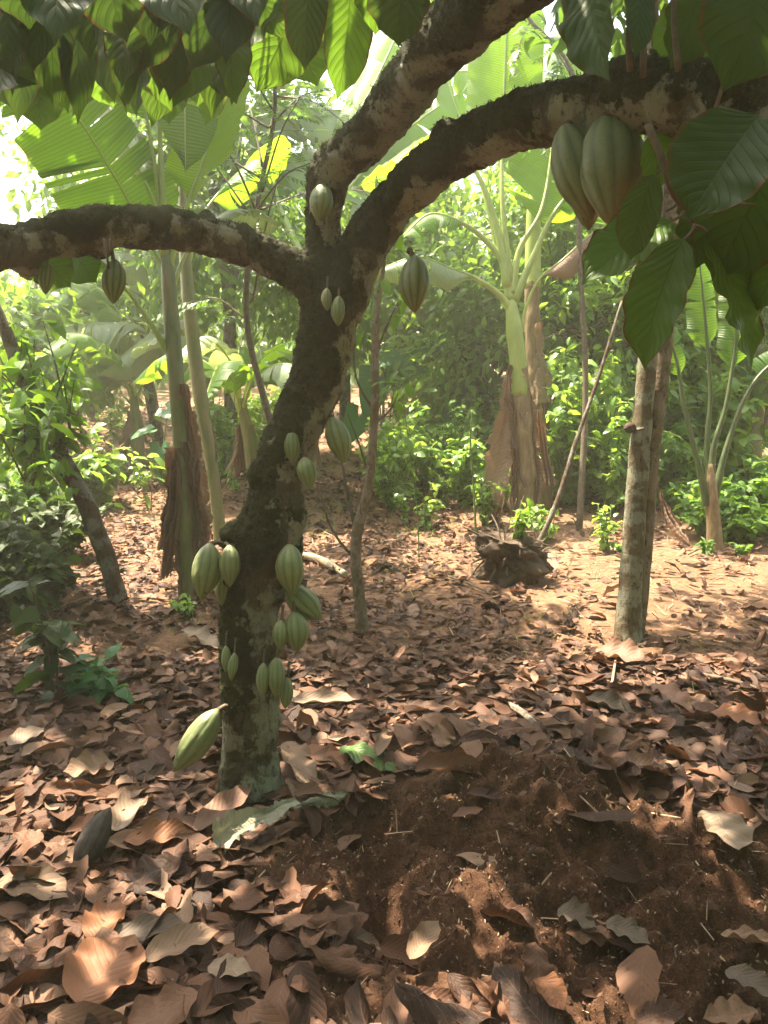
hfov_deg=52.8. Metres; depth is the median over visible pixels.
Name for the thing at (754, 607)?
fallen leaf
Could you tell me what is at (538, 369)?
banana plant
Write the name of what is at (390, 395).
shrub
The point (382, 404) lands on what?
thin stem
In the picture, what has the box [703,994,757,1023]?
fallen leaf
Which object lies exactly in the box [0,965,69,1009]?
fallen leaf
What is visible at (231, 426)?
bush
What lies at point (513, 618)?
fallen leaf
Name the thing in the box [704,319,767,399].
shrub
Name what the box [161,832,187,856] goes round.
fallen leaf
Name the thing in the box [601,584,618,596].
fallen leaf
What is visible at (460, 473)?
bush
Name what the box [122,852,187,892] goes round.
fallen leaf
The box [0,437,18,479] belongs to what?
bush
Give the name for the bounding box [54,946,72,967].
fallen leaf
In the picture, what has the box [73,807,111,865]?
rotten pod
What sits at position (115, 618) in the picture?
fallen leaf
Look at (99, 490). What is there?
bush
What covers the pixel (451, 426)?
bush
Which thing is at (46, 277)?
cacao pod
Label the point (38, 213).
forest tree
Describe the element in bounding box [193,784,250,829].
fallen leaf
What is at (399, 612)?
fallen leaf
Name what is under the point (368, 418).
bush
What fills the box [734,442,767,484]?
weed plant
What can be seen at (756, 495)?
bush
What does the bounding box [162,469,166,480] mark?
sprout
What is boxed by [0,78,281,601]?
banana plant
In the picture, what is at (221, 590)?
cacao pod
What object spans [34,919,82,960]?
fallen leaf
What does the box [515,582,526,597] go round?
fallen leaf
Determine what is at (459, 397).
cocoyam plant
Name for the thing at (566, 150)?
cacao pod
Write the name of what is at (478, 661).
fallen leaf
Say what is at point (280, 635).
cacao pod
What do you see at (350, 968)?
fallen leaf
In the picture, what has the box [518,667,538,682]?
fallen leaf
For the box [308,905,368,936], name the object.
fallen leaf
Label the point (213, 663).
fallen leaf
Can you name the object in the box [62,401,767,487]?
leaf litter
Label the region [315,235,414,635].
sapling
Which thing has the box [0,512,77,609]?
bush
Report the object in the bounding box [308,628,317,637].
fallen leaf
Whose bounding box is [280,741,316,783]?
fallen leaf
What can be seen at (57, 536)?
bush
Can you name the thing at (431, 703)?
fallen leaf
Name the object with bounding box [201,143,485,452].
forest tree
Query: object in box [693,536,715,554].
ground plant
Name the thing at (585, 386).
compound leaf tree
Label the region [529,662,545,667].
fallen leaf
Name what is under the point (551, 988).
fallen leaf
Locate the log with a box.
[302,552,348,577]
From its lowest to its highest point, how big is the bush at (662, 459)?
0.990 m
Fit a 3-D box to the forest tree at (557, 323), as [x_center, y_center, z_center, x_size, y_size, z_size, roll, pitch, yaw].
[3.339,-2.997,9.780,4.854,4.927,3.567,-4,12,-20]
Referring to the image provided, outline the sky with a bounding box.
[0,0,669,364]
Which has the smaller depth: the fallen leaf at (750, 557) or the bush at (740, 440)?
the fallen leaf at (750, 557)
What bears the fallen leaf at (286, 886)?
on the fallen leaf at (272, 894)
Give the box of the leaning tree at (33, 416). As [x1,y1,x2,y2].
[0,304,128,603]
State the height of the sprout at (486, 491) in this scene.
0.426 m
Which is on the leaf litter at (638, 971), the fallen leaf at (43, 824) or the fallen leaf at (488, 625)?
the fallen leaf at (43, 824)
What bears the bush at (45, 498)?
on the ground at (478, 895)
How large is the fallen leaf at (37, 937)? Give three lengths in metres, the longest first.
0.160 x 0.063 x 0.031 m
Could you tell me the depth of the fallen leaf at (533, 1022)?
1.69 m
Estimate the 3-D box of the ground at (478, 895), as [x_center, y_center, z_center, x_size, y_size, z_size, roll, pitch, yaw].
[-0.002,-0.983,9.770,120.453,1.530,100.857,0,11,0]
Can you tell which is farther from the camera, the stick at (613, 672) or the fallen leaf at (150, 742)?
the stick at (613, 672)
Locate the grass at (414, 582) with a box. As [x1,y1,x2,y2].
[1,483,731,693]
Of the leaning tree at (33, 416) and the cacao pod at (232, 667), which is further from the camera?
the leaning tree at (33, 416)
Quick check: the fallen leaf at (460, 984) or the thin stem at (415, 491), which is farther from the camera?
the thin stem at (415, 491)
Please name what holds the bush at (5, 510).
on the ground at (478, 895)
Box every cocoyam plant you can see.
[131,400,170,485]
[343,344,425,442]
[404,319,507,435]
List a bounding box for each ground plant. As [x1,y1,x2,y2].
[62,644,133,704]
[168,593,197,617]
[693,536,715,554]
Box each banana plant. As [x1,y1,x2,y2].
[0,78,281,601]
[0,276,121,351]
[28,251,207,470]
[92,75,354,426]
[131,336,351,487]
[176,33,466,489]
[179,135,290,539]
[356,295,486,441]
[358,10,604,524]
[451,32,582,509]
[658,263,767,550]
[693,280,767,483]
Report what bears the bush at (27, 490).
on the ground at (478, 895)
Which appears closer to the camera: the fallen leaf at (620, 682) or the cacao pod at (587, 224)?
the cacao pod at (587, 224)
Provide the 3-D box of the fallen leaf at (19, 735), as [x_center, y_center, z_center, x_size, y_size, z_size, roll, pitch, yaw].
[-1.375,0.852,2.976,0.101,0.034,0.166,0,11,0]
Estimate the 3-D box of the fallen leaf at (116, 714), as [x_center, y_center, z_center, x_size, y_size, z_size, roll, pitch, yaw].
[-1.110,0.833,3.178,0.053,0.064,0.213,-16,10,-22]
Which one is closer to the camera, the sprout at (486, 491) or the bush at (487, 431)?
the sprout at (486, 491)
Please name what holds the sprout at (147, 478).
on the ground at (478, 895)
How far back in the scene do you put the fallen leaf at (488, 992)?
1.72 m
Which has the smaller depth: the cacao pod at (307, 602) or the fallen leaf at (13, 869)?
the fallen leaf at (13, 869)
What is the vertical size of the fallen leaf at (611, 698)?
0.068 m
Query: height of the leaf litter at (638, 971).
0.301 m
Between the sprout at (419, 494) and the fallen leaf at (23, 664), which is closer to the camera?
the fallen leaf at (23, 664)
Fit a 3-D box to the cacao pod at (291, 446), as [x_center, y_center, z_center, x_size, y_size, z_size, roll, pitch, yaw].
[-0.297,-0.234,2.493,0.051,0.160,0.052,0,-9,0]
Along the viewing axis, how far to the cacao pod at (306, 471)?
2.45 m
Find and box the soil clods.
[243,745,767,1023]
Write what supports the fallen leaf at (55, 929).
on the leaf litter at (638, 971)
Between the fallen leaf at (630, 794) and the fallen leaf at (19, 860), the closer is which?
the fallen leaf at (19, 860)
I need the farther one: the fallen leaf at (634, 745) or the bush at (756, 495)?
the bush at (756, 495)
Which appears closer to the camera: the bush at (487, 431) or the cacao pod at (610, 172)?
the cacao pod at (610, 172)
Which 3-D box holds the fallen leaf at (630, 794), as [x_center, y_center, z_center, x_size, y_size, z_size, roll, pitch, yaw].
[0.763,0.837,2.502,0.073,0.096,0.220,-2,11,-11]
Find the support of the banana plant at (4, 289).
on the ground at (478, 895)
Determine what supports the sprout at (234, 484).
on the ground at (478, 895)
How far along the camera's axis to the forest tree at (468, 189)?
10.21 m
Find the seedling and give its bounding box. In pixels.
[0,576,86,702]
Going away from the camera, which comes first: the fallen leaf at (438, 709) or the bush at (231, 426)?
the fallen leaf at (438, 709)
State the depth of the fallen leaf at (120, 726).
3.04 m
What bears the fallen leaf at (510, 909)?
on the ground at (478, 895)
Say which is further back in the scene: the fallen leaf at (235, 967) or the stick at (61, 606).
the stick at (61, 606)
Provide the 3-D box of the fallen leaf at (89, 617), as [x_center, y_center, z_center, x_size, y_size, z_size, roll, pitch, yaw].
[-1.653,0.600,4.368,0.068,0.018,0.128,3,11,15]
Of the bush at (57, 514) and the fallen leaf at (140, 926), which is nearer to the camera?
the fallen leaf at (140, 926)
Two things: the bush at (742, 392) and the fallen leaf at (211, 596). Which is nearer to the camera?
the fallen leaf at (211, 596)
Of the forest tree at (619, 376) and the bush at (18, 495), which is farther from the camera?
the forest tree at (619, 376)
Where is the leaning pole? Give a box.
[538,300,622,542]
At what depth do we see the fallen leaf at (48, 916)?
2.01 m
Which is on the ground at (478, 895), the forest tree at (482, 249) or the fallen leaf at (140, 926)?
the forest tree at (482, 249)
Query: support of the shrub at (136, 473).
on the ground at (478, 895)
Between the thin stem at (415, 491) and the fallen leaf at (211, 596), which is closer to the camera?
the fallen leaf at (211, 596)
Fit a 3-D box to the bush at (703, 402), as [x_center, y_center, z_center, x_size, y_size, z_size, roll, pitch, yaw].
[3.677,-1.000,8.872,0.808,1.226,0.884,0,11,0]
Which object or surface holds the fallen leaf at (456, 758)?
on the ground at (478, 895)
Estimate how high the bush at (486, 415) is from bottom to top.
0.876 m
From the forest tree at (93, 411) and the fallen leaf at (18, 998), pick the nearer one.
the fallen leaf at (18, 998)
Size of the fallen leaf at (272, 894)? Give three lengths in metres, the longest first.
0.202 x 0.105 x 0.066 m
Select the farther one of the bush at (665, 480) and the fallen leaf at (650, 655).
the bush at (665, 480)
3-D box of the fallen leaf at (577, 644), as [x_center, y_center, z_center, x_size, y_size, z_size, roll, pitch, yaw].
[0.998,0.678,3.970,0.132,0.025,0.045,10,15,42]
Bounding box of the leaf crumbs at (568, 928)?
[240,734,767,1023]
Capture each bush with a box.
[0,357,86,450]
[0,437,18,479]
[0,466,34,521]
[0,483,45,549]
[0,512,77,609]
[0,537,80,623]
[0,547,83,613]
[0,559,8,589]
[4,457,48,521]
[10,478,45,521]
[10,492,124,558]
[22,466,103,535]
[25,522,84,561]
[73,447,124,507]
[209,403,261,478]
[211,410,260,477]
[238,398,271,441]
[246,386,281,440]
[263,394,278,422]
[351,427,420,493]
[363,417,419,462]
[364,398,430,502]
[388,398,423,431]
[397,406,445,449]
[400,381,437,426]
[412,421,482,494]
[415,398,480,492]
[422,433,491,507]
[439,396,497,453]
[447,402,499,430]
[463,429,493,449]
[471,439,548,509]
[546,428,610,505]
[547,374,618,493]
[606,405,669,489]
[616,426,683,494]
[657,477,701,509]
[660,431,720,496]
[663,369,727,464]
[665,389,696,433]
[673,497,752,537]
[691,364,767,489]
[691,372,722,468]
[698,492,767,544]
[705,481,767,507]
[722,473,767,499]
[727,487,767,529]
[735,375,767,467]
[745,485,767,530]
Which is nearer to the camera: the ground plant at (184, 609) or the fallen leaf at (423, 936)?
the fallen leaf at (423, 936)
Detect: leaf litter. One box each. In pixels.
[0,471,767,677]
[0,645,767,1023]
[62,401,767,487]
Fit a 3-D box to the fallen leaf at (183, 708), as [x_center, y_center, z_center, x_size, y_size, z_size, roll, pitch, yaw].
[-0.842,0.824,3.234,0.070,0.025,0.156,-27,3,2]
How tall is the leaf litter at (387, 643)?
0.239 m
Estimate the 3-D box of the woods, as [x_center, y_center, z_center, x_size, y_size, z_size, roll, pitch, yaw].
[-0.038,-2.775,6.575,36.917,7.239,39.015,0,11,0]
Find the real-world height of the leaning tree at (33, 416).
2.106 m
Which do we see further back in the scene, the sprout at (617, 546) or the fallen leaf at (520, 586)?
the sprout at (617, 546)
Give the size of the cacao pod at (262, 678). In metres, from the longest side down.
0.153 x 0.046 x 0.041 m
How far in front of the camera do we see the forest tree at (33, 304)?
8.76 m
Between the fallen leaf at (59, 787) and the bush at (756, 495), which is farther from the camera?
the bush at (756, 495)
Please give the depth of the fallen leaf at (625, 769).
2.47 m
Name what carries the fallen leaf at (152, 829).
on the leaf litter at (638, 971)
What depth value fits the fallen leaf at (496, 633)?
4.10 m
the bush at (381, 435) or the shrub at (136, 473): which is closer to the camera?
the shrub at (136, 473)
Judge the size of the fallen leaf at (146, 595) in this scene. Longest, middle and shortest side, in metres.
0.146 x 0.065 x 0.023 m
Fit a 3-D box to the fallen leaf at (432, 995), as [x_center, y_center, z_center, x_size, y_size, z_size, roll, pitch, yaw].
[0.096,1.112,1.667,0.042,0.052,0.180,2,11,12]
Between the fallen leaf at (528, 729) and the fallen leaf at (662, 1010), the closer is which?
the fallen leaf at (662, 1010)
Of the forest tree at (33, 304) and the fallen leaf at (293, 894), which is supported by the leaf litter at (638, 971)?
the fallen leaf at (293, 894)
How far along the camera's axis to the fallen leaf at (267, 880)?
2.10 m
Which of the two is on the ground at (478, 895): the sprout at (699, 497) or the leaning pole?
the sprout at (699, 497)
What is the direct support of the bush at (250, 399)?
on the ground at (478, 895)
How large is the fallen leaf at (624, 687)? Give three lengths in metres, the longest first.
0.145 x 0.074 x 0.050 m
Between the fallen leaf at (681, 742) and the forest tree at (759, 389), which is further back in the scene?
the forest tree at (759, 389)
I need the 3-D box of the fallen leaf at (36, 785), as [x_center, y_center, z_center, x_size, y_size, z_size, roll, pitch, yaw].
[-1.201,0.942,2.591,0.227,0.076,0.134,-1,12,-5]
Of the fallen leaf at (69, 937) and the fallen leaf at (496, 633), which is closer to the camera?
the fallen leaf at (69, 937)
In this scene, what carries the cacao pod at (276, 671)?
attached to the cacao tree at (686, 94)
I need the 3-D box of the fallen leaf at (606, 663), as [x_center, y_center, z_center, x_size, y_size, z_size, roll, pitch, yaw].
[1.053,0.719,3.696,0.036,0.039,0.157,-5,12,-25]
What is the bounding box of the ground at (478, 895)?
[0,365,767,1023]
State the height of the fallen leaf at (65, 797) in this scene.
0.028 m
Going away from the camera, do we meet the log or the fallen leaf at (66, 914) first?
the fallen leaf at (66, 914)
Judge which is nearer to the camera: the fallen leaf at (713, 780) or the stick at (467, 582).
the fallen leaf at (713, 780)
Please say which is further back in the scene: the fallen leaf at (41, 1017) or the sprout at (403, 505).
the sprout at (403, 505)
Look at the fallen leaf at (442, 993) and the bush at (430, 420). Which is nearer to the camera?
the fallen leaf at (442, 993)
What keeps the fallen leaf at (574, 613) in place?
on the ground at (478, 895)
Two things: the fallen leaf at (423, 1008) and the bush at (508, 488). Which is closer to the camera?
the fallen leaf at (423, 1008)
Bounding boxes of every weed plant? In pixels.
[97,404,126,440]
[193,392,223,420]
[356,449,420,511]
[386,417,446,484]
[508,498,548,538]
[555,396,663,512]
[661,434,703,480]
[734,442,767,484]
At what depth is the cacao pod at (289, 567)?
2.42 m
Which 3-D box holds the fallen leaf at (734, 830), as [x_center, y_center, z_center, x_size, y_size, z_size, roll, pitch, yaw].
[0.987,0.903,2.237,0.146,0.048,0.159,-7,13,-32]
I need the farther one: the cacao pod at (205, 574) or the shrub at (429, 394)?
the shrub at (429, 394)
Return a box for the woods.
[1,273,766,392]
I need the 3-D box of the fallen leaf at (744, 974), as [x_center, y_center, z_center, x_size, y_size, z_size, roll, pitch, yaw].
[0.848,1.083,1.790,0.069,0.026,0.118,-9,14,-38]
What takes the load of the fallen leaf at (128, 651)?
on the leaf litter at (387, 643)
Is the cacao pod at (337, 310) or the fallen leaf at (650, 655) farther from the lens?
the fallen leaf at (650, 655)
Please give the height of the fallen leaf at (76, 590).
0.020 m
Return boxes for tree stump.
[462,496,555,587]
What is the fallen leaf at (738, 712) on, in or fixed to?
on the leaf litter at (638, 971)
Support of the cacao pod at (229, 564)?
attached to the cacao tree at (686, 94)
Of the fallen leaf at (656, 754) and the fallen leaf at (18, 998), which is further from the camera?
the fallen leaf at (656, 754)
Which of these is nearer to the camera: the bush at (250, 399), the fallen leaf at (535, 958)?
the fallen leaf at (535, 958)
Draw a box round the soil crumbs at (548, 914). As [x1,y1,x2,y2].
[195,737,767,1023]
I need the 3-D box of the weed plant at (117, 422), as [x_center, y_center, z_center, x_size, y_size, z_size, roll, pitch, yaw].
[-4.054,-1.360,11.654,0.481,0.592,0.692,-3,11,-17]
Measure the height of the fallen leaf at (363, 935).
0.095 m
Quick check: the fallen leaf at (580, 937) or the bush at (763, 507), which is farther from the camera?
the bush at (763, 507)
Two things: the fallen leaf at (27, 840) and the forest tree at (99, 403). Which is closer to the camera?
the fallen leaf at (27, 840)
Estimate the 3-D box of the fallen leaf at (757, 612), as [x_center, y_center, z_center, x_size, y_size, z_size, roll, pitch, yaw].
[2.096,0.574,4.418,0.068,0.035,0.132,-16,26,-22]
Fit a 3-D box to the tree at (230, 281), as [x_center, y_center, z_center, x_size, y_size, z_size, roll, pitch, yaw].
[-1.919,-3.498,9.071,2.939,6.206,2.661,-10,15,-41]
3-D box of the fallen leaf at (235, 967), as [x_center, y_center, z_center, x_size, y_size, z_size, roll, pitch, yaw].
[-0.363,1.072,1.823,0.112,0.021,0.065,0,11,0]
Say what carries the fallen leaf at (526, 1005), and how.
on the fallen leaf at (503, 998)
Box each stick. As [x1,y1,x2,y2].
[51,597,88,611]
[447,575,492,594]
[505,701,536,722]
[611,653,616,681]
[687,534,728,554]
[703,673,756,687]
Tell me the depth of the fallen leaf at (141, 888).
2.14 m
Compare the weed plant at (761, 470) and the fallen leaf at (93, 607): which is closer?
the fallen leaf at (93, 607)
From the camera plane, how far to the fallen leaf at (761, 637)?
4.01 m
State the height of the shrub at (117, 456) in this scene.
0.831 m
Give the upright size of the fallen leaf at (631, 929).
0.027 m
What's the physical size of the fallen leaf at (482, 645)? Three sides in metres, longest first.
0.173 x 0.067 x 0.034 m
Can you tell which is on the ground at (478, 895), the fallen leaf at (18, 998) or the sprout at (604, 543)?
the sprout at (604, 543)
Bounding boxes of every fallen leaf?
[0,780,52,804]
[0,847,54,874]
[0,863,68,899]
[0,880,19,897]
[0,960,17,1005]
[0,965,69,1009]
[1,817,50,833]
[3,948,60,983]
[6,864,51,874]
[7,725,43,744]
[7,828,43,861]
[10,980,38,1012]
[13,661,32,666]
[13,816,35,832]
[13,931,85,961]
[14,843,66,862]
[17,922,50,965]
[18,894,53,935]
[23,1011,37,1023]
[25,1010,47,1023]
[29,887,72,935]
[30,906,60,932]
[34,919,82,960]
[41,779,103,796]
[43,917,63,941]
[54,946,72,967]
[62,781,77,800]
[62,934,145,1003]
[64,748,113,776]
[66,878,78,889]
[68,588,85,592]
[81,604,101,612]
[82,900,127,937]
[83,614,95,621]
[90,611,103,619]
[104,744,109,755]
[106,626,131,634]
[108,713,120,721]
[111,614,118,621]
[111,790,152,830]
[113,605,130,611]
[113,721,139,733]
[113,913,188,940]
[115,647,135,656]
[117,982,197,1023]
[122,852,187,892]
[124,818,196,845]
[129,572,146,578]
[133,867,171,894]
[136,688,164,703]
[137,571,145,583]
[137,593,155,597]
[137,736,160,755]
[145,922,218,961]
[160,729,179,745]
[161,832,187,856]
[165,718,177,730]
[166,837,187,874]
[175,705,188,713]
[179,1018,200,1023]
[180,626,218,647]
[180,852,203,862]
[183,716,190,730]
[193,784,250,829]
[197,662,218,673]
[201,1001,224,1023]
[205,593,217,601]
[208,953,251,977]
[254,876,289,898]
[254,920,268,935]
[257,903,324,959]
[261,914,335,931]
[263,879,280,939]
[274,883,289,906]
[274,885,310,904]
[274,905,340,940]
[275,893,316,913]
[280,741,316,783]
[283,958,313,991]
[284,646,298,653]
[291,688,355,702]
[299,897,331,947]
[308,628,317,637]
[308,743,350,769]
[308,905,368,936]
[308,944,382,979]
[309,944,356,966]
[327,903,356,946]
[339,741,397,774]
[344,976,369,1023]
[348,928,380,949]
[367,608,379,614]
[374,726,394,755]
[390,609,413,616]
[393,981,494,1023]
[405,603,419,618]
[406,920,440,958]
[411,699,444,711]
[415,746,481,775]
[417,986,459,1001]
[418,992,435,1023]
[424,615,445,622]
[430,705,476,711]
[431,661,446,667]
[431,717,459,746]
[445,704,472,712]
[447,973,505,1023]
[453,695,471,715]
[457,676,480,682]
[459,1001,471,1009]
[462,695,486,706]
[466,656,487,667]
[468,640,488,649]
[470,975,499,1023]
[470,980,519,1023]
[471,977,508,1021]
[480,897,536,928]
[481,601,502,612]
[482,616,494,628]
[488,629,500,639]
[491,961,559,1023]
[502,614,519,621]
[502,726,535,737]
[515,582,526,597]
[515,687,543,700]
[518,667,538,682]
[522,942,553,1001]
[523,1015,562,1023]
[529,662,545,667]
[533,971,566,1009]
[539,717,582,738]
[546,656,557,673]
[547,553,557,570]
[547,735,561,741]
[557,896,595,928]
[559,648,581,655]
[561,656,575,664]
[563,619,577,625]
[566,920,613,946]
[568,916,642,953]
[569,609,577,617]
[569,640,588,647]
[570,703,594,712]
[587,689,633,712]
[593,658,612,669]
[596,637,646,661]
[597,704,610,713]
[597,751,638,800]
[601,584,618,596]
[603,660,622,663]
[605,681,630,692]
[605,681,632,685]
[606,914,650,943]
[616,761,640,776]
[621,736,641,751]
[627,749,671,775]
[635,767,667,785]
[636,995,685,1023]
[645,652,662,661]
[648,748,667,759]
[649,695,679,714]
[651,682,692,709]
[657,762,686,800]
[659,635,677,642]
[661,759,688,789]
[666,736,706,758]
[668,726,709,739]
[678,659,693,668]
[687,710,716,721]
[690,693,711,709]
[697,810,753,849]
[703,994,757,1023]
[705,776,718,791]
[711,687,720,698]
[711,702,760,724]
[713,627,744,637]
[714,692,727,705]
[719,725,754,746]
[721,924,767,945]
[723,720,749,740]
[725,661,748,671]
[725,691,766,715]
[725,963,767,996]
[731,675,740,684]
[740,605,767,610]
[741,606,760,617]
[744,610,755,617]
[745,554,754,563]
[751,784,767,798]
[752,630,766,649]
[753,731,767,752]
[753,772,767,798]
[756,711,767,718]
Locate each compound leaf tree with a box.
[128,72,386,423]
[508,16,610,530]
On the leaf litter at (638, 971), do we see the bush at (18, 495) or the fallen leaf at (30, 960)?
the fallen leaf at (30, 960)
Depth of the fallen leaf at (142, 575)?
5.17 m
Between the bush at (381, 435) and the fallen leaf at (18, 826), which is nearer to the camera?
the fallen leaf at (18, 826)
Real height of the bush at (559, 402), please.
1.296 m
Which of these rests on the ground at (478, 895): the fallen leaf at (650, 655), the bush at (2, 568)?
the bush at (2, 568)
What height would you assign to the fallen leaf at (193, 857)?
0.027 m
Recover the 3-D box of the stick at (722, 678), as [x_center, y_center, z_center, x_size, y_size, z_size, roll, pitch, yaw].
[1.601,0.778,3.523,0.302,0.032,0.021,8,14,35]
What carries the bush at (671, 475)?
on the ground at (478, 895)
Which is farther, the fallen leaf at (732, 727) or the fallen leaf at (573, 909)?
the fallen leaf at (732, 727)
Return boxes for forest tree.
[0,87,310,446]
[0,253,214,420]
[0,272,105,402]
[0,276,162,430]
[7,98,303,403]
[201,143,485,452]
[275,174,495,413]
[343,161,523,387]
[359,283,598,432]
[375,162,709,421]
[454,135,767,382]
[473,52,611,252]
[498,265,729,487]
[606,135,767,476]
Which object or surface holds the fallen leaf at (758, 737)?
on the leaf litter at (638, 971)
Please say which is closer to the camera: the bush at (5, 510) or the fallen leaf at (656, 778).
the fallen leaf at (656, 778)
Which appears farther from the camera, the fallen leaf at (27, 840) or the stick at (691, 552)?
the stick at (691, 552)
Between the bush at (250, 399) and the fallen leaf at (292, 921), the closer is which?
the fallen leaf at (292, 921)
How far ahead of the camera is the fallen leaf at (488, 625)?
4.29 m
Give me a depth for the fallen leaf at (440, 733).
2.75 m
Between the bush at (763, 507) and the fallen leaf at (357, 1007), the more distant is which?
the bush at (763, 507)
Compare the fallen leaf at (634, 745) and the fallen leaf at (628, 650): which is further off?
the fallen leaf at (628, 650)
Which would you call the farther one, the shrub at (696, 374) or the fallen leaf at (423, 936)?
the shrub at (696, 374)
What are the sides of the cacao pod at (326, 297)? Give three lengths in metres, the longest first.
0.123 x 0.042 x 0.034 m
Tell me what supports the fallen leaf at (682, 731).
on the leaf litter at (638, 971)
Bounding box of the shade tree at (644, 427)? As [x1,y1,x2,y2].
[430,0,676,644]
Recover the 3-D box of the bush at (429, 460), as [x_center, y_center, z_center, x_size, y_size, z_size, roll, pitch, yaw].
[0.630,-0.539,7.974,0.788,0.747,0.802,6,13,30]
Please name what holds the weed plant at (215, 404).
on the ground at (478, 895)
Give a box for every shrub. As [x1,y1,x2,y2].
[66,423,131,503]
[123,447,164,511]
[382,334,439,427]
[421,361,455,447]
[480,375,504,428]
[543,330,631,505]
[548,369,581,420]
[667,330,726,417]
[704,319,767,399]
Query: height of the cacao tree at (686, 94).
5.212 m
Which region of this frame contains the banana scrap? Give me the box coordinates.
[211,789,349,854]
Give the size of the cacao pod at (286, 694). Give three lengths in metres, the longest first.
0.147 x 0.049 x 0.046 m
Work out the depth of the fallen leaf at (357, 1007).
1.71 m
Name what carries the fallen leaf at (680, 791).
on the leaf litter at (638, 971)
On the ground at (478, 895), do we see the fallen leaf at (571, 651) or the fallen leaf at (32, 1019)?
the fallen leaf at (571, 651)
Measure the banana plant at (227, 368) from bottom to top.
1.672 m
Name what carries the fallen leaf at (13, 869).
on the leaf litter at (638, 971)
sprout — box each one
[117,461,128,483]
[131,474,142,488]
[137,474,151,490]
[143,467,162,481]
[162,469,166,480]
[226,469,240,492]
[392,486,413,521]
[409,487,422,501]
[413,482,445,530]
[439,476,456,505]
[464,476,499,523]
[471,479,506,525]
[527,503,558,543]
[532,521,559,537]
[591,502,622,552]
[592,504,617,549]
[608,541,621,553]
[656,495,667,505]
[671,480,696,515]
[672,484,690,510]
[688,493,701,508]
[727,542,753,555]
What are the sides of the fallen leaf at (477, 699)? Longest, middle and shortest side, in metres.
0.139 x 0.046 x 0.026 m
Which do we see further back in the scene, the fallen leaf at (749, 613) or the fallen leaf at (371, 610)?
the fallen leaf at (371, 610)
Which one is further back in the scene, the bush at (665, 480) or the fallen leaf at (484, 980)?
the bush at (665, 480)
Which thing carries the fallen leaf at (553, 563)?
on the ground at (478, 895)
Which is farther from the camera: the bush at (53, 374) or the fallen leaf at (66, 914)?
the bush at (53, 374)
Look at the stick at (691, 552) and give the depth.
5.84 m
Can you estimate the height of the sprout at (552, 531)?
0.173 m
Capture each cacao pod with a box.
[38,259,53,294]
[101,250,125,303]
[173,704,228,771]
[191,540,223,599]
[215,576,227,605]
[219,542,240,586]
[221,631,230,671]
[227,638,237,680]
[256,647,268,696]
[268,648,284,696]
[272,605,287,649]
[275,528,303,595]
[279,662,292,707]
[284,432,299,463]
[285,600,308,651]
[286,586,321,620]
[297,443,316,488]
[309,184,332,220]
[321,276,331,310]
[325,413,350,463]
[331,287,344,325]
[399,247,428,312]
[550,119,596,220]
[572,208,598,230]
[580,115,643,223]
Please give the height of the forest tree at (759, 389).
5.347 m
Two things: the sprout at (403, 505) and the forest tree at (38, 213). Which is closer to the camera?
the sprout at (403, 505)
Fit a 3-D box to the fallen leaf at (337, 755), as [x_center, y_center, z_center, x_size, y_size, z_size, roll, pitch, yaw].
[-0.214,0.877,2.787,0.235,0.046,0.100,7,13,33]
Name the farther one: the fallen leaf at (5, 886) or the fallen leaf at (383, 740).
the fallen leaf at (383, 740)
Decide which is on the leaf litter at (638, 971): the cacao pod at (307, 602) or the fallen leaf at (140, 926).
the fallen leaf at (140, 926)
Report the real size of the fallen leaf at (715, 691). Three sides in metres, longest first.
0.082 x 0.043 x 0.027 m
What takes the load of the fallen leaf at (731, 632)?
on the ground at (478, 895)
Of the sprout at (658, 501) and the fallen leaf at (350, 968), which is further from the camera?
the sprout at (658, 501)
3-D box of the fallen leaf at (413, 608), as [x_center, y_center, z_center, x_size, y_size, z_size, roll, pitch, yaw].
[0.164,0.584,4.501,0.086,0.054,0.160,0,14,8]
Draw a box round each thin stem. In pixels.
[210,307,252,509]
[382,320,386,428]
[400,385,419,562]
[470,410,476,549]
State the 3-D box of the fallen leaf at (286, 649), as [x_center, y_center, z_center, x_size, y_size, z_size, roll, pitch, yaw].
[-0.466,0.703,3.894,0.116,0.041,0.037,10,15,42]
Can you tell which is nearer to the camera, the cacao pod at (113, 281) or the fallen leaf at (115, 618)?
the cacao pod at (113, 281)
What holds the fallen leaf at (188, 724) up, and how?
on the leaf litter at (638, 971)
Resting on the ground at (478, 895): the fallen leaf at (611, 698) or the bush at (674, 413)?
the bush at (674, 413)
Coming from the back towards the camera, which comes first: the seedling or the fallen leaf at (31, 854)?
the seedling
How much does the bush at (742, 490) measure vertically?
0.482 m
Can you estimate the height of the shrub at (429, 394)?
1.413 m
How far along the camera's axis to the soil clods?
2.16 m
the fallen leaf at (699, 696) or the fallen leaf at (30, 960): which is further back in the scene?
the fallen leaf at (699, 696)
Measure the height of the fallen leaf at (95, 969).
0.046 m
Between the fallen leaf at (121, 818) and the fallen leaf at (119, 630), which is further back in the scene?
the fallen leaf at (119, 630)
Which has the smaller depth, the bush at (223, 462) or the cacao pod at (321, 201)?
the cacao pod at (321, 201)
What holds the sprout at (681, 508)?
on the ground at (478, 895)
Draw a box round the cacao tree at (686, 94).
[0,0,767,804]

